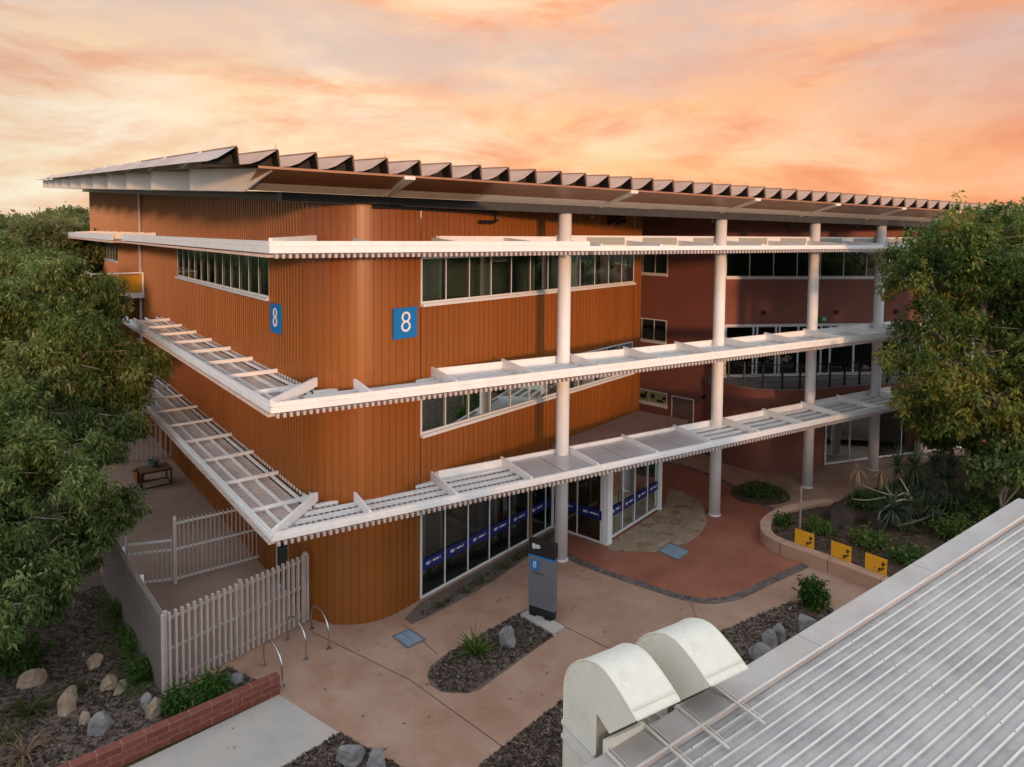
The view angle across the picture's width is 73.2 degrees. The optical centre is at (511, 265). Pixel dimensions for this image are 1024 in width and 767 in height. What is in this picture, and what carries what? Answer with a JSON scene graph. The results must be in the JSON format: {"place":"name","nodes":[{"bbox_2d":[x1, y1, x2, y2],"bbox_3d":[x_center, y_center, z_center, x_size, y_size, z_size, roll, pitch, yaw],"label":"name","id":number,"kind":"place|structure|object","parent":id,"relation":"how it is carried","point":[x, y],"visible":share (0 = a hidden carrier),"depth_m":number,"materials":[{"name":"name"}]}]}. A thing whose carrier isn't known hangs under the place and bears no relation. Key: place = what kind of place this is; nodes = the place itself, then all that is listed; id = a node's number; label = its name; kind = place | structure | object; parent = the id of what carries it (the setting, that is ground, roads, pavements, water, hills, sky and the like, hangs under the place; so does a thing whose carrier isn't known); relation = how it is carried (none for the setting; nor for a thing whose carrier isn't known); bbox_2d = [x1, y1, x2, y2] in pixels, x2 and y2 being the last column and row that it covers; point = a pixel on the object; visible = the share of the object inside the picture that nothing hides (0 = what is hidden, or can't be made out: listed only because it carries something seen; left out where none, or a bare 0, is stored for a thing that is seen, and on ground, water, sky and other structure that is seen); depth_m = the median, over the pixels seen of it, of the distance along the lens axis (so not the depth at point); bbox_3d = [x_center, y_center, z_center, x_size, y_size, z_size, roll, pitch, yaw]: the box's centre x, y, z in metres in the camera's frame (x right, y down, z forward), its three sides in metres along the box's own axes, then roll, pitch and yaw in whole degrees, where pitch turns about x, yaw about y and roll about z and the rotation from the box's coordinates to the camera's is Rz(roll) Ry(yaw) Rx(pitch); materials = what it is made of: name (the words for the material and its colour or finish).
{"place":"outdoors","nodes":[
{"label":"outdoors","id":0,"kind":"place"},
{"bbox_2d":[0,397,255,766],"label":"garden bed","id":1,"kind":"object","parent":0,"point":[93,579],"visible":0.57,"depth_m":16.64,"materials":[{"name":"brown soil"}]},
{"bbox_2d":[0,721,23,746],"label":"grass tuft","id":2,"kind":"object","parent":1,"relation":"on","point":[10,734],"visible":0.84,"depth_m":14.98,"materials":[{"name":"green plant"}]},
{"bbox_2d":[0,631,57,680],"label":"shrub","id":3,"kind":"object","parent":1,"relation":"on","point":[18,661],"visible":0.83,"depth_m":17.34,"materials":[{"name":"green plant"}]},
{"bbox_2d":[0,690,57,731],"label":"grass tuft","id":4,"kind":"object","parent":1,"relation":"on","point":[23,710],"visible":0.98,"depth_m":15.71,"materials":[{"name":"green plant"}]},
{"bbox_2d":[0,729,57,766],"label":"grass tuft","id":5,"kind":"object","parent":1,"relation":"on","point":[27,752],"visible":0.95,"depth_m":14.49,"materials":[{"name":"brown plant"}]},
{"bbox_2d":[16,668,47,689],"bbox_3d":[-11.695,10.123,16.822,0.576,0.615,0.484,1,3,0],"label":"rock","id":6,"kind":"object","parent":1,"relation":"on","point":[29,679],"visible":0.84,"depth_m":16.69,"materials":[{"name":"beige stone"}]},
{"bbox_2d":[0,231,76,394],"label":"leafy tree","id":7,"kind":"object","parent":1,"relation":"on","point":[10,259],"visible":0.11,"depth_m":35.92,"materials":[{"name":"green plant"}]},
{"bbox_2d":[0,217,105,272],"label":"bushland tree","id":8,"kind":"object","parent":1,"relation":"on","point":[61,240],"visible":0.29,"depth_m":48.70,"materials":[{"name":"green plant"}]},
{"bbox_2d":[0,222,105,275],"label":"bushland tree","id":9,"kind":"object","parent":1,"relation":"on","point":[28,237],"visible":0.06,"depth_m":47.53,"materials":[{"name":"green plant"}]},
{"bbox_2d":[57,692,75,716],"bbox_3d":[-10.242,10.141,15.868,0.343,0.712,0.398,2,3,21],"label":"rock","id":10,"kind":"object","parent":1,"relation":"on","point":[66,704],"visible":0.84,"depth_m":15.76,"materials":[{"name":"beige stone"}]},
{"bbox_2d":[0,406,152,657],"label":"leafy tree","id":11,"kind":"object","parent":1,"relation":"on","point":[40,571],"visible":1,"depth_m":17.95,"materials":[{"name":"green plant"}]},
{"bbox_2d":[0,244,176,526],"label":"leafy tree","id":12,"kind":"object","parent":1,"relation":"on","point":[68,316],"visible":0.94,"depth_m":24.35,"materials":[{"name":"green plant"}]},
{"bbox_2d":[86,653,103,669],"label":"rock","id":13,"kind":"object","parent":1,"relation":"on","point":[94,660],"visible":0.85,"depth_m":17.44,"materials":[{"name":"beige stone"}]},
{"bbox_2d":[87,711,113,736],"bbox_3d":[-9.106,10.202,15.296,0.466,0.691,0.454,1,3,0],"label":"rock","id":14,"kind":"object","parent":1,"relation":"on","point":[100,723],"visible":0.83,"depth_m":15.12,"materials":[{"name":"grey stone"}]},
{"bbox_2d":[100,674,117,691],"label":"rock","id":15,"kind":"object","parent":1,"relation":"on","point":[108,681],"visible":0.73,"depth_m":16.57,"materials":[{"name":"beige stone"}]},
{"bbox_2d":[107,597,122,620],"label":"shrub","id":16,"kind":"object","parent":1,"relation":"on","point":[115,606],"visible":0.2,"depth_m":19.52,"materials":[{"name":"green plant"}]},
{"bbox_2d":[111,625,137,655],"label":"shrub","id":17,"kind":"object","parent":1,"relation":"on","point":[131,637],"visible":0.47,"depth_m":18.24,"materials":[{"name":"green plant"}]},
{"bbox_2d":[113,639,143,665],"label":"fern","id":18,"kind":"object","parent":1,"relation":"on","point":[129,661],"visible":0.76,"depth_m":17.52,"materials":[{"name":"green plant"}]},
{"bbox_2d":[111,675,153,697],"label":"fern","id":19,"kind":"object","parent":1,"relation":"on","point":[127,690],"visible":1,"depth_m":16.39,"materials":[{"name":"green plant"}]},
{"bbox_2d":[123,653,153,687],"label":"shrub","id":20,"kind":"object","parent":1,"relation":"on","point":[143,666],"visible":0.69,"depth_m":16.96,"materials":[{"name":"green plant"}]},
{"bbox_2d":[140,692,151,710],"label":"rock","id":21,"kind":"object","parent":1,"relation":"on","point":[146,699],"visible":0.62,"depth_m":15.95,"materials":[{"name":"grey stone"}]},
{"bbox_2d":[145,697,163,719],"bbox_3d":[-8.204,10.176,15.832,0.380,0.550,0.399,3,4,41],"label":"rock","id":22,"kind":"object","parent":1,"relation":"on","point":[153,709],"visible":0.82,"depth_m":15.69,"materials":[{"name":"beige stone"}]},
{"bbox_2d":[155,676,197,718],"bbox_3d":[-7.750,10.085,15.984,0.991,0.926,0.971,3,3,37],"label":"fern","id":23,"kind":"object","parent":1,"relation":"on","point":[175,702],"visible":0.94,"depth_m":15.81,"materials":[{"name":"green plant"}]},
{"bbox_2d":[180,664,236,707],"bbox_3d":[-7.168,10.016,16.247,1.288,1.072,1.206,-1,3,-33],"label":"fern","id":24,"kind":"object","parent":1,"relation":"on","point":[211,687],"visible":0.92,"depth_m":16.20,"materials":[{"name":"green plant"}]},
{"bbox_2d":[67,364,265,766],"bbox_3d":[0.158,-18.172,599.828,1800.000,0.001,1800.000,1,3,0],"label":"ground","id":25,"kind":"structure","parent":0,"point":[151,754],"depth_m":14.92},
{"bbox_2d":[0,210,68,230],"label":"bushland tree","id":26,"kind":"object","parent":25,"relation":"on","point":[39,216],"visible":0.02,"depth_m":63.36,"materials":[{"name":"green plant"}]},
{"bbox_2d":[13,210,89,230],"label":"bushland tree","id":27,"kind":"object","parent":25,"relation":"on","point":[84,219],"visible":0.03,"depth_m":73.28,"materials":[{"name":"green plant"}]},
{"bbox_2d":[22,211,89,231],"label":"bushland tree","id":28,"kind":"object","parent":25,"relation":"on","point":[68,223],"visible":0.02,"depth_m":55.29,"materials":[{"name":"green plant"}]},
{"bbox_2d":[51,201,88,219],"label":"bushland tree","id":29,"kind":"object","parent":25,"relation":"on","point":[67,213],"depth_m":82.23,"materials":[{"name":"green plant"}]},
{"bbox_2d":[38,144,1022,624],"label":"office building","id":30,"kind":"structure","parent":25,"relation":"on","point":[586,356],"depth_m":23.44,"materials":[{"name":"orange metal"}]},
{"bbox_2d":[101,242,117,262],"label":"window","id":31,"kind":"structure","parent":30,"relation":"in","point":[111,254],"depth_m":47.00,"materials":[{"name":"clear glass"}]},
{"bbox_2d":[175,248,268,300],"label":"window","id":32,"kind":"structure","parent":30,"relation":"in","point":[244,275],"depth_m":25.34,"materials":[{"name":"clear glass"}]},
{"bbox_2d":[270,303,281,334],"bbox_3d":[-7.234,1.607,21.130,0.065,0.890,0.890,-2,4,-38],"label":"building sign","id":33,"kind":"object","parent":30,"relation":"attached to","point":[275,318],"visible":1,"depth_m":21.05,"materials":[{"name":"blue metal"}]},
{"bbox_2d":[276,539,287,592],"bbox_3d":[-7.066,8.800,21.281,0.704,2.380,0.891,0,3,0],"label":"electrical box","id":34,"kind":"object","parent":30,"relation":"in","point":[281,551],"depth_m":21.41,"materials":[{"name":"grey metal"}]},
{"bbox_2d":[393,306,416,339],"bbox_3d":[-3.070,1.635,19.858,0.065,0.890,0.890,3,4,39],"label":"building sign","id":35,"kind":"object","parent":30,"relation":"attached to","point":[404,322],"visible":1,"depth_m":19.82,"materials":[{"name":"blue metal"}]},
{"bbox_2d":[420,341,634,438],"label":"window","id":36,"kind":"structure","parent":30,"relation":"in","point":[437,415],"depth_m":22.74,"materials":[{"name":"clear glass"}]},
{"bbox_2d":[420,254,635,306],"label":"window","id":37,"kind":"structure","parent":30,"relation":"in","point":[447,280],"depth_m":23.48,"materials":[{"name":"black glass"}]},
{"bbox_2d":[529,490,531,538],"bbox_3d":[0.643,8.851,23.861,0.119,2.200,0.119,1,3,0],"label":"window mullion","id":38,"kind":"object","parent":30,"relation":"attached to","point":[530,513],"visible":0.59,"depth_m":23.81,"materials":[{"name":"brown metal"}]},
{"bbox_2d":[640,318,666,344],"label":"window","id":39,"kind":"structure","parent":30,"relation":"in","point":[651,330],"depth_m":36.83,"materials":[{"name":"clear glass"}]},
{"bbox_2d":[641,254,667,276],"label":"window","id":40,"kind":"structure","parent":30,"relation":"in","point":[652,264],"depth_m":36.63,"materials":[{"name":"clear glass"}]},
{"bbox_2d":[671,395,693,423],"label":"door","id":41,"kind":"structure","parent":30,"relation":"in","point":[681,407],"depth_m":35.69,"materials":[{"name":"brown wood"}]},
{"bbox_2d":[726,251,949,278],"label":"window","id":42,"kind":"structure","parent":30,"relation":"in","point":[792,265],"depth_m":34.61,"materials":[{"name":"black glass"}]},
{"bbox_2d":[56,397,301,688],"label":"terrace","id":43,"kind":"structure","parent":0,"point":[181,497],"depth_m":23.61,"materials":[{"name":"concrete"}]},
{"bbox_2d":[64,422,170,460],"bbox_3d":[-18.444,8.413,32.590,5.441,1.890,0.125,-1,3,-24],"label":"picket fence","id":44,"kind":"object","parent":43,"relation":"on","point":[160,455],"visible":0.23,"depth_m":33.11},
{"bbox_2d":[102,538,168,692],"bbox_3d":[-10.486,9.097,18.986,0.185,1.990,6.709,-2,4,-41],"label":"batten fence","id":45,"kind":"object","parent":43,"relation":"on","point":[124,583],"visible":0.74,"depth_m":18.14,"materials":[{"name":"grey wood"}]},
{"bbox_2d":[137,461,171,489],"bbox_3d":[-15.580,9.136,30.089,1.210,0.740,1.020,-2,4,-38],"label":"outdoor table","id":46,"kind":"object","parent":43,"relation":"on","point":[160,467],"visible":0.88,"depth_m":29.97,"materials":[{"name":"brown wood"}]},
{"bbox_2d":[173,507,258,583],"bbox_3d":[-9.494,8.861,22.361,2.690,2.150,0.085,-2,3,-36],"label":"picket fence","id":47,"kind":"object","parent":43,"relation":"on","point":[202,542],"visible":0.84,"depth_m":22.13,"materials":[{"name":"grey metal"}]},
{"bbox_2d":[127,539,172,583],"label":"gate","id":48,"kind":"structure","parent":47,"relation":"attached to","point":[147,552],"depth_m":21.41,"materials":[{"name":"white metal"}]},
{"bbox_2d":[160,551,308,694],"bbox_3d":[-7.062,9.162,17.979,0.145,2.020,4.083,3,4,38],"label":"batten fence","id":49,"kind":"object","parent":43,"relation":"on","point":[166,617],"visible":0.94,"depth_m":17.81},
{"bbox_2d":[129,695,338,766],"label":"concrete path","id":50,"kind":"structure","parent":0,"point":[269,733],"depth_m":15.00,"materials":[{"name":"grey concrete"}]},
{"bbox_2d":[0,0,1023,216],"label":"sky","id":51,"kind":"structure","parent":0,"point":[919,99],"materials":[{"name":"orange"}]},
{"bbox_2d":[61,448,975,766],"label":"paving","id":52,"kind":"structure","parent":0,"point":[351,692],"depth_m":18.32,"materials":[{"name":"beige concrete"}]},
{"bbox_2d":[57,671,279,766],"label":"brick wall","id":53,"kind":"structure","parent":52,"relation":"on","point":[121,752],"depth_m":15.03,"materials":[{"name":"red brick"}]},
{"bbox_2d":[261,639,284,688],"bbox_3d":[-5.961,9.789,17.191,0.137,0.863,1.248,-2,4,-42],"label":"bike hoop","id":54,"kind":"object","parent":52,"relation":"on","point":[264,664],"visible":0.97,"depth_m":16.99,"materials":[{"name":"silver metal"}]},
{"bbox_2d":[285,615,308,660],"bbox_3d":[-5.710,9.738,18.275,0.137,0.863,1.271,-2,4,-41],"label":"bike hoop","id":55,"kind":"object","parent":52,"relation":"on","point":[303,631],"visible":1,"depth_m":18.00,"materials":[{"name":"silver metal"}]},
{"bbox_2d":[309,605,330,649],"bbox_3d":[-5.225,9.718,18.769,0.138,0.863,1.291,-2,4,-39],"label":"bike hoop","id":56,"kind":"object","parent":52,"relation":"on","point":[312,628],"visible":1,"depth_m":18.46,"materials":[{"name":"silver metal"}]},
{"bbox_2d":[283,734,399,766],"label":"garden bed","id":57,"kind":"object","parent":52,"relation":"on","point":[326,751],"visible":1,"depth_m":14.54,"materials":[{"name":"brown wood"}]},
{"bbox_2d":[336,744,364,766],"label":"rock","id":58,"kind":"object","parent":57,"relation":"on","point":[350,755],"visible":0.99,"depth_m":14.35,"materials":[{"name":"grey stone"}]},
{"bbox_2d":[366,747,385,766],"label":"rock","id":59,"kind":"object","parent":57,"relation":"on","point":[376,758],"visible":1,"depth_m":14.16,"materials":[{"name":"grey stone"}]},
{"bbox_2d":[311,631,501,745],"bbox_3d":[-2.575,10.257,16.916,7.433,0.001,0.351,3,4,39],"label":"paving joint","id":60,"kind":"object","parent":52,"relation":"on","point":[417,685],"visible":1,"depth_m":16.80,"materials":[{"name":"brown concrete"}]},
{"bbox_2d":[392,629,425,647],"bbox_3d":[-2.814,10.152,18.835,0.602,0.031,0.760,-2,4,-44],"label":"pit lid","id":61,"kind":"object","parent":52,"relation":"on","point":[408,638],"visible":1,"depth_m":18.80,"materials":[{"name":"blue metal"}]},
{"bbox_2d":[281,609,565,766],"bbox_3d":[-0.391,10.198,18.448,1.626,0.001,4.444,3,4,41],"label":"garden bed","id":62,"kind":"object","parent":52,"relation":"in","point":[480,685],"visible":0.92,"depth_m":17.81,"materials":[{"name":"brown wood"}]},
{"bbox_2d":[451,626,498,663],"bbox_3d":[-0.972,9.986,18.142,1.257,0.669,1.228,1,3,13],"label":"grass tuft","id":63,"kind":"object","parent":62,"relation":"on","point":[475,648],"visible":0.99,"depth_m":18.14,"materials":[{"name":"green plant"}]},
{"bbox_2d":[499,626,515,648],"bbox_3d":[-0.126,10.118,18.615,0.465,0.793,0.579,1,3,0],"label":"rock","id":64,"kind":"object","parent":62,"relation":"on","point":[507,639],"visible":0.87,"depth_m":18.40,"materials":[{"name":"grey stone"}]},
{"bbox_2d":[520,609,564,635],"bbox_3d":[0.862,10.118,19.642,0.487,0.085,1.347,-2,4,-44],"label":"concrete pad","id":65,"kind":"object","parent":62,"relation":"on","point":[553,628],"visible":0.86,"depth_m":19.46,"materials":[{"name":"white concrete"}]},
{"bbox_2d":[528,537,557,620],"bbox_3d":[0.888,8.977,19.832,0.842,2.175,0.320,2,3,31],"label":"pylon sign","id":66,"kind":"object","parent":65,"relation":"on","point":[543,568],"visible":1,"depth_m":19.72,"materials":[{"name":"grey metal"}]},
{"bbox_2d":[405,529,554,622],"bbox_3d":[-0.542,9.989,22.666,0.836,0.001,7.752,3,4,40],"label":"garden bed","id":67,"kind":"object","parent":52,"relation":"on","point":[412,616],"visible":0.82,"depth_m":21.60,"materials":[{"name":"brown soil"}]},
{"bbox_2d":[478,601,833,766],"bbox_3d":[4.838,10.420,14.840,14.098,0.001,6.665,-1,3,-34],"label":"garden bed","id":68,"kind":"object","parent":52,"relation":"on","point":[738,644],"visible":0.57,"depth_m":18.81,"materials":[{"name":"brown wood"}]},
{"bbox_2d":[748,642,771,660],"bbox_3d":[6.529,10.213,18.003,0.604,0.690,0.690,1,3,0],"label":"rock","id":69,"kind":"object","parent":68,"relation":"on","point":[757,650],"visible":0.52,"depth_m":17.94,"materials":[{"name":"grey stone"}]},
{"bbox_2d":[762,629,777,649],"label":"rock","id":70,"kind":"object","parent":68,"relation":"on","point":[769,638],"visible":0.5,"depth_m":18.42,"materials":[{"name":"grey stone"}]},
{"bbox_2d":[772,623,785,643],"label":"rock","id":71,"kind":"object","parent":68,"relation":"on","point":[778,629],"visible":0.48,"depth_m":18.68,"materials":[{"name":"grey stone"}]},
{"bbox_2d":[797,614,815,631],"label":"rock","id":72,"kind":"object","parent":68,"relation":"on","point":[804,622],"visible":0.54,"depth_m":19.26,"materials":[{"name":"grey stone"}]},
{"bbox_2d":[791,573,831,613],"bbox_3d":[8.977,9.811,20.563,1.080,1.135,1.233,1,3,0],"label":"shrub","id":73,"kind":"object","parent":68,"relation":"on","point":[814,593],"visible":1,"depth_m":20.43,"materials":[{"name":"green plant"}]},
{"bbox_2d":[731,481,789,504],"bbox_3d":[10.601,9.740,29.727,2.531,0.001,2.760,1,3,0],"label":"garden bed","id":74,"kind":"object","parent":52,"relation":"in","point":[736,495],"visible":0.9,"depth_m":29.10,"materials":[{"name":"soil"}]},
{"bbox_2d":[738,479,787,500],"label":"shrub","id":75,"kind":"object","parent":74,"relation":"on","point":[769,492],"visible":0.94,"depth_m":29.23,"materials":[{"name":"green plant"}]},
{"bbox_2d":[583,498,1023,766],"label":"metal roofed building","id":76,"kind":"structure","parent":52,"relation":"on","point":[919,662],"depth_m":10.36,"materials":[{"name":"white metal"}]},
{"bbox_2d":[561,643,694,766],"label":"vent cowl","id":77,"kind":"object","parent":76,"relation":"attached to","point":[613,696],"visible":0.99,"depth_m":9.64,"materials":[{"name":"white metal"}]},
{"bbox_2d":[635,618,764,748],"bbox_3d":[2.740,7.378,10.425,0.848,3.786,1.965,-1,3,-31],"label":"vent cowl","id":78,"kind":"object","parent":76,"relation":"attached to","point":[692,658],"visible":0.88,"depth_m":10.14,"materials":[{"name":"white metal"}]},
{"bbox_2d":[759,498,888,588],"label":"planter wall","id":79,"kind":"structure","parent":52,"relation":"on","point":[835,566],"depth_m":23.32,"materials":[{"name":"brown concrete"}]},
{"bbox_2d":[795,528,813,548],"bbox_3d":[10.041,9.417,23.680,0.058,0.650,0.660,-2,4,-43],"label":"yellow sign","id":80,"kind":"object","parent":79,"relation":"attached to","point":[804,538],"visible":0.95,"depth_m":23.65,"materials":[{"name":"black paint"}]},
{"bbox_2d":[831,540,851,562],"bbox_3d":[10.856,9.470,22.749,0.058,0.650,0.660,-2,4,-39],"label":"yellow sign","id":81,"kind":"object","parent":79,"relation":"attached to","point":[841,551],"visible":0.95,"depth_m":22.72,"materials":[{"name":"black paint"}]},
{"bbox_2d":[865,552,886,575],"bbox_3d":[11.557,9.518,21.894,0.058,0.650,0.660,-2,4,-39],"label":"yellow sign","id":82,"kind":"object","parent":79,"relation":"attached to","point":[874,563],"visible":0.94,"depth_m":21.86,"materials":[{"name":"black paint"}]},
{"bbox_2d":[553,463,800,597],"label":"entry paving","id":83,"kind":"structure","parent":0,"point":[730,553],"depth_m":23.81,"materials":[{"name":"red concrete"}]},
{"bbox_2d":[608,489,706,551],"bbox_3d":[6.128,9.859,26.516,2.455,0.001,6.824,2,3,32],"label":"stone apron","id":84,"kind":"object","parent":83,"relation":"on","point":[679,518],"visible":1,"depth_m":26.06,"materials":[{"name":"beige stone"}]},
{"bbox_2d":[658,542,689,559],"bbox_3d":[5.653,9.968,24.113,0.898,0.031,1.034,3,4,41],"label":"pit lid","id":85,"kind":"object","parent":83,"relation":"on","point":[673,551],"visible":1,"depth_m":24.08,"materials":[{"name":"metal"}]},
{"bbox_2d":[567,553,809,603],"bbox_3d":[5.652,10.066,22.234,8.437,0.001,2.961,1,3,5],"label":"slate edging","id":86,"kind":"object","parent":83,"relation":"on","point":[765,583],"visible":0.89,"depth_m":21.85,"materials":[{"name":"stone"}]},
{"bbox_2d":[663,461,774,510],"bbox_3d":[9.364,9.688,30.614,0.972,0.001,7.458,-1,3,-30],"label":"slate edging","id":87,"kind":"object","parent":83,"relation":"on","point":[731,484],"visible":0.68,"depth_m":31.98,"materials":[{"name":"grey stone"}]},
{"bbox_2d":[771,455,1023,576],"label":"planter soil","id":88,"kind":"structure","parent":0,"point":[892,567],"depth_m":25.05,"materials":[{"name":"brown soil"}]},
{"bbox_2d":[772,510,792,527],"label":"shrub","id":89,"kind":"object","parent":88,"relation":"on","point":[783,521],"visible":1,"depth_m":25.59,"materials":[{"name":"green plant"}]},
{"bbox_2d":[801,515,838,536],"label":"shrub","id":90,"kind":"object","parent":88,"relation":"on","point":[814,522],"visible":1,"depth_m":24.92,"materials":[{"name":"green plant"}]},
{"bbox_2d":[819,502,858,530],"bbox_3d":[12.351,9.543,26.219,1.833,0.936,1.478,-2,4,-42],"label":"rock","id":91,"kind":"object","parent":88,"relation":"on","point":[844,516],"visible":0.66,"depth_m":25.78,"materials":[{"name":"brown stone"}]},
{"bbox_2d":[846,487,886,513],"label":"shrub","id":92,"kind":"object","parent":88,"relation":"on","point":[861,494],"visible":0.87,"depth_m":27.23,"materials":[{"name":"green plant"}]},
{"bbox_2d":[847,521,893,553],"bbox_3d":[12.553,9.446,24.090,1.524,0.857,1.663,1,3,0],"label":"shrub","id":93,"kind":"object","parent":88,"relation":"on","point":[865,537],"visible":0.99,"depth_m":23.93,"materials":[{"name":"green plant"}]},
{"bbox_2d":[861,515,885,529],"bbox_3d":[13.472,9.643,25.750,0.693,0.694,0.882,1,3,0],"label":"rock","id":94,"kind":"object","parent":88,"relation":"on","point":[873,524],"visible":0.66,"depth_m":25.51,"materials":[{"name":"brown stone"}]},
{"bbox_2d":[884,537,932,565],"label":"shrub","id":95,"kind":"object","parent":88,"relation":"on","point":[910,552],"visible":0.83,"depth_m":22.85,"materials":[{"name":"green plant"}]},
{"bbox_2d":[874,476,942,514],"bbox_3d":[15.434,9.033,27.105,2.413,1.574,2.631,1,3,0],"label":"shrub","id":96,"kind":"object","parent":88,"relation":"on","point":[895,486],"visible":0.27,"depth_m":27.02,"materials":[{"name":"green plant"}]},
{"bbox_2d":[842,441,986,532],"bbox_3d":[15.598,8.421,26.192,6.870,3.679,2.941,0,3,-9],"label":"pandanus","id":97,"kind":"object","parent":88,"relation":"on","point":[945,476],"visible":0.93,"depth_m":25.74,"materials":[{"name":"green plant"}]},
{"bbox_2d":[872,189,1023,516],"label":"leafy tree","id":98,"kind":"object","parent":88,"relation":"on","point":[982,262],"visible":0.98,"depth_m":25.13,"materials":[{"name":"green plant"}]},
{"bbox_2d":[923,510,978,538],"bbox_3d":[15.902,9.360,24.705,1.912,1.110,1.907,-1,3,-35],"label":"shrub","id":99,"kind":"object","parent":88,"relation":"on","point":[956,524],"visible":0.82,"depth_m":24.57,"materials":[{"name":"green plant"}]},
{"bbox_2d":[915,355,1004,461],"bbox_3d":[22.666,5.798,29.379,10.600,7.970,6.849,0,3,-18],"label":"leafy tree","id":100,"kind":"object","parent":88,"relation":"on","point":[970,444],"visible":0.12,"depth_m":28.49,"materials":[{"name":"green plant"}]},
{"bbox_2d":[923,485,996,525],"bbox_3d":[16.935,9.045,25.865,2.670,1.558,2.589,1,3,0],"label":"shrub","id":101,"kind":"object","parent":88,"relation":"on","point":[984,512],"visible":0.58,"depth_m":25.51,"materials":[{"name":"green plant"}]},
{"bbox_2d":[954,427,1023,509],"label":"tree","id":102,"kind":"object","parent":88,"relation":"on","point":[996,468],"visible":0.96,"depth_m":24.29,"materials":[{"name":"green plant"}]},
{"bbox_2d":[976,488,1023,512],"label":"shrub","id":103,"kind":"object","parent":88,"relation":"on","point":[1015,496],"visible":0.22,"depth_m":25.42,"materials":[{"name":"green plant"}]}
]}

